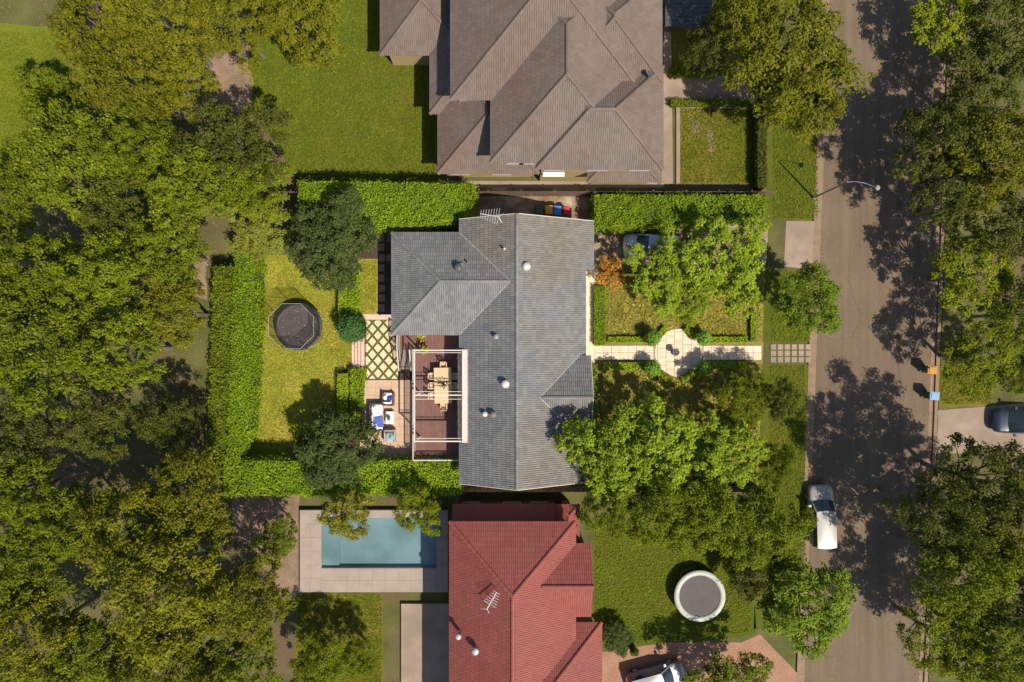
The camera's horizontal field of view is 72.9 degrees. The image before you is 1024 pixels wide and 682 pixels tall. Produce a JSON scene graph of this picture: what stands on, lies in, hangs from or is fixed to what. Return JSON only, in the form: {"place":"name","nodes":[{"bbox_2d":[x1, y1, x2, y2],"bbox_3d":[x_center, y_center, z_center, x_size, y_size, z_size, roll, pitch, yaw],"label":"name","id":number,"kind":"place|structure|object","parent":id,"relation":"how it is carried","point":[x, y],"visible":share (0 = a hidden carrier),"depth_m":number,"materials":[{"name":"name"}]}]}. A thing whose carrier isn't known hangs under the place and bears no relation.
{"place":"outdoors","nodes":[
{"label":"outdoors","id":0,"kind":"place"},
{"bbox_2d":[0,23,92,195],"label":"lawn","id":1,"kind":"structure","parent":0,"point":[4,27],"depth_m":51.99,"materials":[{"name":"green plant"}]},
{"bbox_2d":[6,64,79,130],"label":"garden tree","id":2,"kind":"object","parent":1,"relation":"on","point":[31,86],"visible":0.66,"depth_m":47.57,"materials":[{"name":"green plant"}]},
{"bbox_2d":[250,254,351,455],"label":"lawn","id":3,"kind":"structure","parent":0,"point":[329,324],"depth_m":51.99,"materials":[{"name":"green plant"}]},
{"bbox_2d":[268,303,324,349],"bbox_3d":[-15.750,-1.060,50.704,3.510,2.570,3.510,0,90,0],"label":"trampoline","id":4,"kind":"object","parent":3,"relation":"on","point":[298,326],"visible":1,"depth_m":51.18,"materials":[{"name":"fabric"}]},
{"bbox_2d":[296,594,382,681],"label":"lawn","id":5,"kind":"structure","parent":0,"point":[378,607],"depth_m":51.99,"materials":[{"name":"green plant"}]},
{"bbox_2d":[286,628,351,681],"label":"garden tree","id":6,"kind":"object","parent":5,"relation":"on","point":[329,657],"visible":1,"depth_m":47.81,"materials":[{"name":"green plant"}]},
{"bbox_2d":[247,0,442,184],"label":"lawn","id":7,"kind":"structure","parent":0,"point":[433,117],"depth_m":51.99,"materials":[{"name":"green plant"}]},
{"bbox_2d":[348,231,414,457],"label":"terrace","id":8,"kind":"structure","parent":0,"point":[384,374],"depth_m":51.48,"materials":[{"name":"stone"}]},
{"bbox_2d":[0,0,817,681],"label":"terrain","id":9,"kind":"structure","parent":0,"point":[132,464],"depth_m":52.00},
{"bbox_2d":[0,157,68,235],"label":"garden tree","id":10,"kind":"object","parent":9,"relation":"on","point":[21,201],"visible":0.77,"depth_m":45.33,"materials":[{"name":"green plant"}]},
{"bbox_2d":[0,513,78,623],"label":"garden tree","id":11,"kind":"object","parent":9,"relation":"on","point":[9,566],"visible":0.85,"depth_m":44.39,"materials":[{"name":"green plant"}]},
{"bbox_2d":[0,382,81,469],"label":"garden tree","id":12,"kind":"object","parent":9,"relation":"on","point":[13,414],"visible":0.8,"depth_m":45.19,"materials":[{"name":"green plant"}]},
{"bbox_2d":[0,430,87,542],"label":"garden tree","id":13,"kind":"object","parent":9,"relation":"on","point":[9,503],"visible":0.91,"depth_m":44.40,"materials":[{"name":"green plant"}]},
{"bbox_2d":[0,224,90,328],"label":"garden tree","id":14,"kind":"object","parent":9,"relation":"on","point":[9,272],"visible":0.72,"depth_m":43.23,"materials":[{"name":"green plant"}]},
{"bbox_2d":[0,585,101,681],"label":"garden tree","id":15,"kind":"object","parent":9,"relation":"on","point":[45,630],"visible":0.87,"depth_m":43.60,"materials":[{"name":"green plant"}]},
{"bbox_2d":[0,279,116,418],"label":"garden tree","id":16,"kind":"object","parent":9,"relation":"on","point":[14,339],"visible":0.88,"depth_m":42.36,"materials":[{"name":"green plant"}]},
{"bbox_2d":[0,92,140,226],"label":"garden tree","id":17,"kind":"object","parent":9,"relation":"on","point":[57,190],"visible":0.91,"depth_m":43.28,"materials":[{"name":"green plant"}]},
{"bbox_2d":[23,479,123,561],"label":"garden tree","id":18,"kind":"object","parent":9,"relation":"on","point":[52,527],"visible":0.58,"depth_m":44.79,"materials":[{"name":"green plant"}]},
{"bbox_2d":[56,375,135,464],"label":"garden tree","id":19,"kind":"object","parent":9,"relation":"on","point":[86,439],"visible":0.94,"depth_m":45.91,"materials":[{"name":"green plant"}]},
{"bbox_2d":[44,0,147,77],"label":"gum tree","id":20,"kind":"object","parent":9,"relation":"on","point":[69,32],"visible":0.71,"depth_m":44.23,"materials":[{"name":"green plant"}]},
{"bbox_2d":[44,608,148,681],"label":"garden tree","id":21,"kind":"object","parent":9,"relation":"on","point":[95,668],"visible":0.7,"depth_m":43.92,"materials":[{"name":"green plant"}]},
{"bbox_2d":[55,172,148,255],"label":"garden tree","id":22,"kind":"object","parent":9,"relation":"on","point":[90,213],"visible":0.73,"depth_m":44.95,"materials":[{"name":"green plant"}]},
{"bbox_2d":[41,227,168,327],"bbox_3d":[-25.925,-4.242,46.483,6.875,11.343,5.565,-27,90,0],"label":"garden tree","id":23,"kind":"object","parent":9,"relation":"on","point":[113,262],"visible":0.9,"depth_m":43.16,"materials":[{"name":"green plant"}]},
{"bbox_2d":[47,299,173,392],"bbox_3d":[-25.718,0.525,46.694,6.770,10.921,5.694,-11,90,0],"label":"garden tree","id":24,"kind":"object","parent":9,"relation":"on","point":[99,333],"visible":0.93,"depth_m":43.18,"materials":[{"name":"green plant"}]},
{"bbox_2d":[68,31,181,123],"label":"gum tree","id":25,"kind":"object","parent":9,"relation":"on","point":[108,72],"visible":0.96,"depth_m":44.11,"materials":[{"name":"green plant"}]},
{"bbox_2d":[67,477,188,582],"bbox_3d":[-24.369,11.926,46.335,6.510,11.638,7.160,36,90,0],"label":"garden tree","id":26,"kind":"object","parent":9,"relation":"on","point":[101,510],"visible":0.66,"depth_m":43.23,"materials":[{"name":"green plant"}]},
{"bbox_2d":[90,100,190,189],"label":"garden tree","id":27,"kind":"object","parent":9,"relation":"on","point":[124,140],"visible":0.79,"depth_m":43.88,"materials":[{"name":"green plant"}]},
{"bbox_2d":[92,0,221,81],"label":"gum tree","id":28,"kind":"object","parent":9,"relation":"on","point":[145,10],"visible":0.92,"depth_m":44.19,"materials":[{"name":"green plant"}]},
{"bbox_2d":[82,514,234,672],"bbox_3d":[-22.130,15.212,45.138,8.989,14.094,8.217,40,90,0],"label":"garden tree","id":29,"kind":"object","parent":9,"relation":"on","point":[133,611],"visible":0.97,"depth_m":41.59,"materials":[{"name":"green plant"}]},
{"bbox_2d":[130,392,205,456],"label":"garden tree","id":30,"kind":"object","parent":9,"relation":"on","point":[139,418],"visible":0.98,"depth_m":46.88,"materials":[{"name":"green plant"}]},
{"bbox_2d":[126,267,210,351],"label":"gum tree","id":31,"kind":"object","parent":9,"relation":"on","point":[179,301],"visible":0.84,"depth_m":45.10,"materials":[{"name":"green plant"}]},
{"bbox_2d":[125,199,212,292],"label":"gum tree","id":32,"kind":"object","parent":9,"relation":"on","point":[138,233],"visible":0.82,"depth_m":45.01,"materials":[{"name":"green plant"}]},
{"bbox_2d":[106,610,236,681],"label":"garden tree","id":33,"kind":"object","parent":9,"relation":"on","point":[134,671],"visible":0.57,"depth_m":43.30,"materials":[{"name":"green plant"}]},
{"bbox_2d":[132,444,235,548],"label":"garden tree","id":34,"kind":"object","parent":9,"relation":"on","point":[197,491],"visible":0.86,"depth_m":44.26,"materials":[{"name":"green plant"}]},
{"bbox_2d":[138,130,240,247],"bbox_3d":[-21.552,-10.361,46.934,6.672,10.408,7.362,-36,90,0],"label":"garden tree","id":35,"kind":"object","parent":9,"relation":"on","point":[161,184],"visible":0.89,"depth_m":44.04,"materials":[{"name":"green plant"}]},
{"bbox_2d":[201,263,234,470],"bbox_3d":[-21.108,1.990,50.728,2.603,2.713,15.392,3,90,0],"label":"hedge","id":36,"kind":"object","parent":9,"relation":"on","point":[222,321],"visible":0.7,"depth_m":49.95,"materials":[{"name":"green plant"}]},
{"bbox_2d":[184,43,252,129],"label":"bare earth","id":37,"kind":"structure","parent":9,"relation":"on","point":[235,93],"depth_m":51.99,"materials":[{"name":"beige soil"}]},
{"bbox_2d":[166,95,292,191],"bbox_3d":[-18.301,-13.083,47.065,7.240,10.147,6.359,12,90,0],"label":"garden tree","id":38,"kind":"object","parent":9,"relation":"on","point":[234,125],"visible":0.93,"depth_m":43.98,"materials":[{"name":"green plant"}]},
{"bbox_2d":[182,0,284,76],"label":"gum tree","id":39,"kind":"object","parent":9,"relation":"on","point":[226,39],"visible":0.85,"depth_m":45.27,"materials":[{"name":"green plant"}]},
{"bbox_2d":[185,627,285,681],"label":"garden tree","id":40,"kind":"object","parent":9,"relation":"on","point":[245,652],"visible":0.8,"depth_m":45.25,"materials":[{"name":"green plant"}]},
{"bbox_2d":[221,246,267,469],"bbox_3d":[-19.494,1.269,50.633,2.572,2.936,16.381,2,90,0],"label":"hedge","id":41,"kind":"object","parent":9,"relation":"on","point":[246,336],"visible":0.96,"depth_m":49.85,"materials":[{"name":"green plant"}]},
{"bbox_2d":[214,142,297,223],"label":"garden tree","id":42,"kind":"object","parent":9,"relation":"on","point":[254,194],"visible":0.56,"depth_m":45.96,"materials":[{"name":"green plant"}]},
{"bbox_2d":[225,193,298,260],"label":"tree","id":43,"kind":"object","parent":9,"relation":"on","point":[261,227],"visible":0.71,"depth_m":49.36,"materials":[{"name":"green plant"}]},
{"bbox_2d":[231,494,299,593],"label":"bare earth","id":44,"kind":"structure","parent":9,"relation":"on","point":[249,517],"depth_m":51.99,"materials":[{"name":"brown soil"}]},
{"bbox_2d":[184,548,298,648],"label":"garden tree","id":45,"kind":"object","parent":44,"relation":"on","point":[240,583],"visible":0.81,"depth_m":44.27,"materials":[{"name":"green plant"}]},
{"bbox_2d":[220,451,315,502],"bbox_3d":[-17.570,9.836,50.648,7.342,2.884,3.552,0,90,0],"label":"hedge","id":46,"kind":"object","parent":9,"relation":"on","point":[266,474],"visible":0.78,"depth_m":49.83,"materials":[{"name":"green plant"}]},
{"bbox_2d":[255,0,350,74],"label":"gum tree","id":47,"kind":"object","parent":9,"relation":"on","point":[326,35],"visible":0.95,"depth_m":46.00,"materials":[{"name":"green plant"}]},
{"bbox_2d":[285,185,379,292],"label":"evergreen tree","id":48,"kind":"object","parent":9,"relation":"on","point":[329,219],"visible":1,"depth_m":47.40,"materials":[{"name":"green plant"}]},
{"bbox_2d":[292,406,385,489],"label":"evergreen tree","id":49,"kind":"object","parent":9,"relation":"on","point":[319,446],"visible":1,"depth_m":47.85,"materials":[{"name":"green plant"}]},
{"bbox_2d":[315,488,374,541],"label":"garden tree","id":50,"kind":"object","parent":9,"relation":"on","point":[342,519],"visible":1,"depth_m":47.67,"materials":[{"name":"green plant"}]},
{"bbox_2d":[300,509,447,591],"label":"swimming pool","id":51,"kind":"structure","parent":9,"relation":"in","point":[387,554],"depth_m":51.55,"materials":[{"name":"blue liquid"}]},
{"bbox_2d":[292,175,480,237],"bbox_3d":[-8.957,-9.678,50.373,13.482,3.433,4.632,0,90,0],"label":"hedge","id":52,"kind":"object","parent":9,"relation":"on","point":[408,206],"visible":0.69,"depth_m":49.45,"materials":[{"name":"green plant"}]},
{"bbox_2d":[311,452,469,499],"bbox_3d":[-9.022,9.867,50.715,11.834,2.717,3.590,0,90,0],"label":"hedge","id":53,"kind":"object","parent":9,"relation":"on","point":[388,475],"visible":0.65,"depth_m":50.03,"materials":[{"name":"green plant"}]},
{"bbox_2d":[396,335,459,460],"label":"timber deck","id":54,"kind":"structure","parent":9,"relation":"on","point":[432,420],"depth_m":50.65,"materials":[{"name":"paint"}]},
{"bbox_2d":[390,213,593,490],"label":"tiled house","id":55,"kind":"structure","parent":9,"relation":"on","point":[534,319],"depth_m":47.43,"materials":[{"name":"grey tile"}]},
{"bbox_2d":[379,0,664,184],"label":"hipped house","id":56,"kind":"structure","parent":9,"relation":"on","point":[558,90],"depth_m":45.72,"materials":[{"name":"brown tile"}]},
{"bbox_2d":[474,187,595,219],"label":"footpath","id":57,"kind":"structure","parent":9,"relation":"on","point":[577,206],"depth_m":51.99,"materials":[{"name":"beige concrete"}]},
{"bbox_2d":[625,470,695,557],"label":"garden tree","id":58,"kind":"object","parent":9,"relation":"on","point":[672,534],"visible":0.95,"depth_m":45.80,"materials":[{"name":"green plant"}]},
{"bbox_2d":[571,262,765,484],"bbox_3d":[11.559,1.000,51.995,15.119,0.001,19.598,0,90,0],"label":"front garden","id":59,"kind":"object","parent":9,"relation":"on","point":[600,367],"depth_m":51.99,"materials":[{"name":"green plant"}]},
{"bbox_2d":[552,403,654,504],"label":"maple tree","id":60,"kind":"object","parent":59,"relation":"on","point":[619,474],"visible":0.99,"depth_m":45.57,"materials":[{"name":"green plant"}]},
{"bbox_2d":[622,221,694,318],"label":"maple tree","id":61,"kind":"object","parent":59,"relation":"on","point":[675,272],"visible":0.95,"depth_m":48.08,"materials":[{"name":"green plant"}]},
{"bbox_2d":[619,391,725,512],"bbox_3d":[10.325,7.496,48.451,6.507,7.294,7.582,-40,90,0],"label":"maple tree","id":62,"kind":"object","parent":59,"relation":"on","point":[679,472],"visible":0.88,"depth_m":46.43,"materials":[{"name":"green plant"}]},
{"bbox_2d":[666,215,772,320],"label":"maple tree","id":63,"kind":"object","parent":59,"relation":"on","point":[744,270],"visible":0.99,"depth_m":47.36,"materials":[{"name":"green plant"}]},
{"bbox_2d":[692,408,770,492],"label":"maple tree","id":64,"kind":"object","parent":59,"relation":"on","point":[737,435],"visible":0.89,"depth_m":46.82,"materials":[{"name":"green plant"}]},
{"bbox_2d":[706,371,777,428],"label":"garden tree","id":65,"kind":"object","parent":59,"relation":"on","point":[738,395],"visible":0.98,"depth_m":48.23,"materials":[{"name":"green plant"}]},
{"bbox_2d":[586,188,769,235],"bbox_3d":[12.040,-9.393,50.515,13.408,3.149,3.384,0,90,0],"label":"hedge","id":66,"kind":"object","parent":9,"relation":"on","point":[622,212],"visible":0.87,"depth_m":49.85,"materials":[{"name":"green plant"}]},
{"bbox_2d":[663,471,753,558],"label":"garden tree","id":67,"kind":"object","parent":9,"relation":"on","point":[706,498],"visible":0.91,"depth_m":45.83,"materials":[{"name":"green plant"}]},
{"bbox_2d":[679,648,775,681],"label":"garden tree","id":68,"kind":"object","parent":9,"relation":"on","point":[752,673],"visible":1,"depth_m":47.97,"materials":[{"name":"green plant"}]},
{"bbox_2d":[709,0,796,57],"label":"gum tree","id":69,"kind":"object","parent":9,"relation":"on","point":[733,6],"visible":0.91,"depth_m":44.43,"materials":[{"name":"green plant"}]},
{"bbox_2d":[727,483,818,572],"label":"garden tree","id":70,"kind":"object","parent":9,"relation":"on","point":[784,534],"visible":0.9,"depth_m":45.92,"materials":[{"name":"green plant"}]},
{"bbox_2d":[715,0,874,131],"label":"gum tree","id":71,"kind":"object","parent":9,"relation":"on","point":[807,19],"visible":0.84,"depth_m":44.86,"materials":[{"name":"green plant"}]},
{"bbox_2d":[751,60,847,142],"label":"gum tree","id":72,"kind":"object","parent":9,"relation":"on","point":[818,83],"visible":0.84,"depth_m":45.13,"materials":[{"name":"green plant"}]},
{"bbox_2d":[401,602,448,681],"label":"courtyard","id":73,"kind":"structure","parent":0,"point":[424,641],"depth_m":51.70,"materials":[{"name":"concrete"}]},
{"bbox_2d":[448,500,602,681],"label":"red roofed house","id":74,"kind":"structure","parent":0,"point":[529,562],"depth_m":46.02,"materials":[{"name":"tile"}]},
{"bbox_2d":[593,512,755,646],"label":"lawn","id":75,"kind":"structure","parent":0,"point":[718,620],"depth_m":51.99,"materials":[{"name":"green plant"}]},
{"bbox_2d":[672,567,724,621],"bbox_3d":[13.836,18.789,51.527,3.790,0.924,3.790,0,90,0],"label":"trampoline","id":76,"kind":"object","parent":75,"relation":"on","point":[699,595],"visible":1,"depth_m":51.12,"materials":[{"name":"fabric"}]},
{"bbox_2d":[595,345,760,359],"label":"garden path","id":77,"kind":"structure","parent":0,"point":[646,352],"depth_m":51.93,"materials":[{"name":"stone"}]},
{"bbox_2d":[602,634,796,681],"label":"driveway","id":78,"kind":"structure","parent":0,"point":[691,656],"depth_m":51.99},
{"bbox_2d":[680,108,752,183],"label":"lawn","id":79,"kind":"structure","parent":0,"point":[736,158],"depth_m":51.99,"materials":[{"name":"green plant"}]},
{"bbox_2d":[754,364,807,628],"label":"lawn","id":80,"kind":"structure","parent":0,"point":[765,427],"depth_m":51.99,"materials":[{"name":"green plant"}]},
{"bbox_2d":[762,547,859,662],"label":"street tree","id":81,"kind":"object","parent":80,"relation":"on","point":[833,606],"visible":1,"depth_m":46.01,"materials":[{"name":"green plant"}]},
{"bbox_2d":[762,271,810,341],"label":"lawn","id":82,"kind":"structure","parent":0,"point":[768,314],"depth_m":51.99,"materials":[{"name":"green plant"}]},
{"bbox_2d":[770,260,842,336],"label":"street tree","id":83,"kind":"object","parent":82,"relation":"on","point":[828,290],"visible":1,"depth_m":46.84,"materials":[{"name":"green plant"}]},
{"bbox_2d":[766,86,817,218],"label":"lawn","id":84,"kind":"structure","parent":0,"point":[771,184],"depth_m":51.99,"materials":[{"name":"green plant"}]},
{"bbox_2d":[795,9,940,670],"bbox_3d":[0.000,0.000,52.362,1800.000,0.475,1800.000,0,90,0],"label":"ground","id":85,"kind":"structure","parent":0,"point":[811,365],"depth_m":52.12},
{"bbox_2d":[796,0,829,681],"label":"kerb","id":86,"kind":"structure","parent":85,"relation":"on","point":[800,668],"depth_m":52.11,"materials":[{"name":"grey concrete"}]},
{"bbox_2d":[804,0,943,681],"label":"road","id":87,"kind":"structure","parent":0,"point":[871,411],"depth_m":52.12,"materials":[{"name":"grey asphalt"}]},
{"bbox_2d":[919,0,952,681],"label":"kerb","id":88,"kind":"structure","parent":87,"relation":"on","point":[935,349],"depth_m":52.11,"materials":[{"name":"grey concrete"}]},
{"bbox_2d":[928,0,1023,681],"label":"terrain","id":89,"kind":"structure","parent":0,"point":[952,323],"depth_m":52.00,"materials":[{"name":"green plant"}]},
{"bbox_2d":[877,463,991,566],"bbox_3d":[27.800,11.233,46.561,5.551,11.186,6.094,-36,90,0],"label":"gum tree","id":90,"kind":"object","parent":89,"relation":"on","point":[958,496],"visible":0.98,"depth_m":43.56,"materials":[{"name":"green plant"}]},
{"bbox_2d":[894,596,999,680],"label":"street tree","id":91,"kind":"object","parent":89,"relation":"on","point":[927,662],"visible":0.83,"depth_m":46.07,"materials":[{"name":"green plant"}]},
{"bbox_2d":[904,0,993,57],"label":"street tree","id":92,"kind":"object","parent":89,"relation":"on","point":[930,21],"visible":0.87,"depth_m":47.88,"materials":[{"name":"green plant"}]},
{"bbox_2d":[888,101,1009,184],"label":"street tree","id":93,"kind":"object","parent":89,"relation":"on","point":[928,140],"visible":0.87,"depth_m":45.04,"materials":[{"name":"green plant"}]},
{"bbox_2d":[902,151,997,232],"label":"gum tree","id":94,"kind":"object","parent":89,"relation":"on","point":[951,206],"visible":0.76,"depth_m":46.04,"materials":[{"name":"green plant"}]},
{"bbox_2d":[898,513,1023,627],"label":"gum tree","id":95,"kind":"object","parent":89,"relation":"on","point":[979,580],"visible":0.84,"depth_m":43.31,"materials":[{"name":"green plant"}]},
{"bbox_2d":[921,432,1023,535],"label":"gum tree","id":96,"kind":"object","parent":89,"relation":"on","point":[1002,462],"visible":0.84,"depth_m":43.54,"materials":[{"name":"green plant"}]},
{"bbox_2d":[926,214,1019,317],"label":"street tree","id":97,"kind":"object","parent":89,"relation":"on","point":[1001,264],"visible":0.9,"depth_m":46.91,"materials":[{"name":"green plant"}]},
{"bbox_2d":[927,37,1023,138],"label":"street tree","id":98,"kind":"object","parent":89,"relation":"on","point":[967,92],"visible":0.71,"depth_m":46.67,"materials":[{"name":"green plant"}]},
{"bbox_2d":[929,107,1023,217],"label":"gum tree","id":99,"kind":"object","parent":89,"relation":"on","point":[1004,183],"visible":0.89,"depth_m":44.16,"materials":[{"name":"green plant"}]},
{"bbox_2d":[935,600,1023,681],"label":"gum tree","id":100,"kind":"object","parent":89,"relation":"on","point":[1011,669],"visible":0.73,"depth_m":44.82,"materials":[{"name":"green plant"}]},
{"bbox_2d":[938,316,1021,401],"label":"street tree","id":101,"kind":"object","parent":89,"relation":"on","point":[1003,357],"visible":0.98,"depth_m":47.01,"materials":[{"name":"green plant"}]},
{"bbox_2d":[953,0,1023,93],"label":"street tree","id":102,"kind":"object","parent":89,"relation":"on","point":[1004,10],"visible":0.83,"depth_m":46.20,"materials":[{"name":"green plant"}]},
{"bbox_2d":[955,187,1023,274],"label":"gum tree","id":103,"kind":"object","parent":89,"relation":"on","point":[1007,243],"visible":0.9,"depth_m":45.33,"materials":[{"name":"green plant"}]},
{"bbox_2d":[971,269,1023,354],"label":"garden tree","id":104,"kind":"object","parent":89,"relation":"on","point":[1010,310],"visible":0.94,"depth_m":46.52,"materials":[{"name":"green plant"}]},
{"bbox_2d":[936,403,1023,454],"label":"driveway","id":105,"kind":"structure","parent":0,"point":[975,423],"depth_m":51.99,"materials":[{"name":"concrete"}]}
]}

